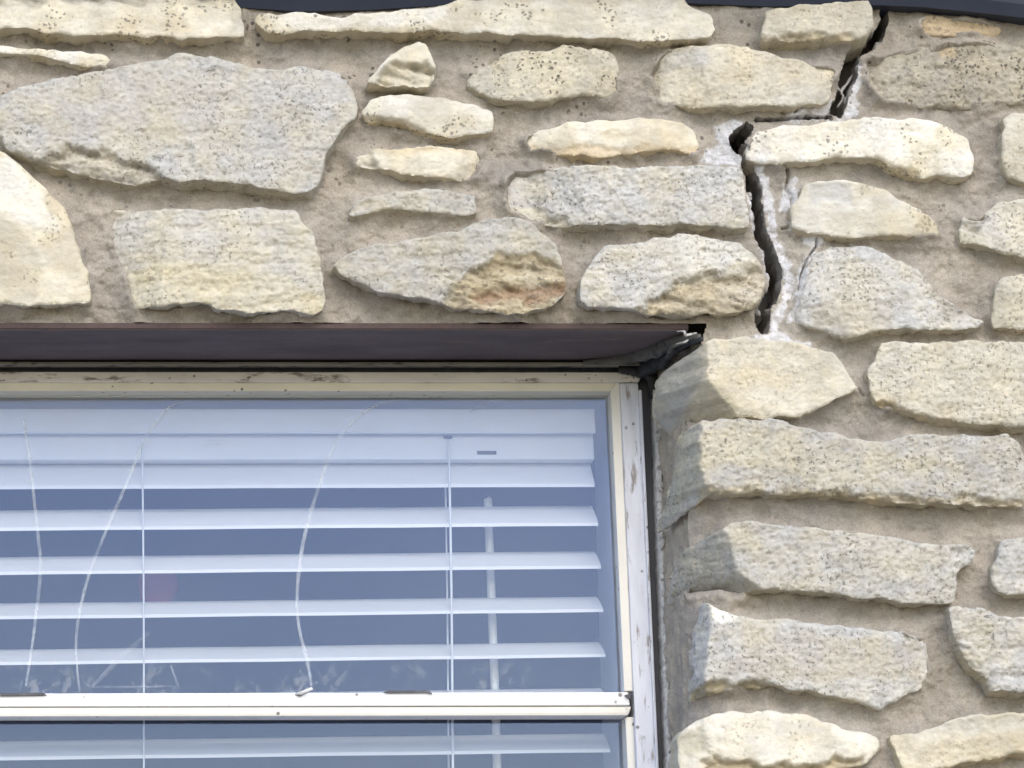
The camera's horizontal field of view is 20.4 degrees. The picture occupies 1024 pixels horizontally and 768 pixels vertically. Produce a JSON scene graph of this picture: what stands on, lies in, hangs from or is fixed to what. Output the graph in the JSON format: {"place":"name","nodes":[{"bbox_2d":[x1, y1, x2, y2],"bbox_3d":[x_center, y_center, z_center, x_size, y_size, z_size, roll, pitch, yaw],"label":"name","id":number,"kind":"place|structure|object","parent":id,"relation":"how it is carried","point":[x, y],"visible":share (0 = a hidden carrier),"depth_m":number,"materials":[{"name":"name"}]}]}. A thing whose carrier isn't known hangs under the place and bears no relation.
{"place":"outdoors","nodes":[
{"label":"outdoors","id":0,"kind":"place"},
{"label":"ground","id":1,"kind":"structure","parent":0,"visible":0},
{"bbox_2d":[0,434,603,767],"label":"room","id":2,"kind":"object","parent":1,"relation":"on","point":[328,676],"depth_m":6.15,"materials":[{"name":"paint"}]},
{"bbox_2d":[138,573,178,601],"bbox_3d":[-0.349,0.200,2.805,0.040,0.048,0.024,0,-13,-6],"label":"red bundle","id":3,"kind":"object","parent":2,"relation":"in","point":[161,587],"visible":0.68,"depth_m":2.79,"materials":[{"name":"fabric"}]},
{"bbox_2d":[0,0,1023,767],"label":"stone wall","id":4,"kind":"structure","parent":1,"relation":"on","point":[806,220],"depth_m":2.61,"materials":[{"name":"stone"}]},
{"bbox_2d":[0,372,662,767],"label":"window lining","id":5,"kind":"object","parent":4,"relation":"attached to","point":[608,642],"depth_m":2.81,"materials":[{"name":"paint"}]},
{"bbox_2d":[0,409,609,767],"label":"window blind","id":6,"kind":"object","parent":5,"relation":"hanging from","point":[142,449],"depth_m":2.74,"materials":[{"name":"plastic"}]},
{"bbox_2d":[0,362,671,767],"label":"window","id":7,"kind":"structure","parent":4,"relation":"attached to","point":[636,484],"depth_m":2.69,"materials":[{"name":"paint"}]},
{"bbox_2d":[0,323,687,362],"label":"steel lintel","id":8,"kind":"structure","parent":4,"relation":"attached to","point":[300,342],"depth_m":2.63,"materials":[{"name":"paint"}]},
{"bbox_2d":[583,330,703,398],"bbox_3d":[0.122,-0.022,2.668,0.078,0.045,0.136,2,-13,-15],"label":"torn sealant","id":9,"kind":"object","parent":8,"relation":"attached to","point":[653,359],"visible":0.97,"depth_m":2.69,"materials":[{"name":"black rubber"}]},
{"bbox_2d":[235,0,1023,24],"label":"eave","id":10,"kind":"object","parent":4,"relation":"attached to","point":[1008,11],"visible":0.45,"depth_m":2.70,"materials":[{"name":"paint"}]}
]}

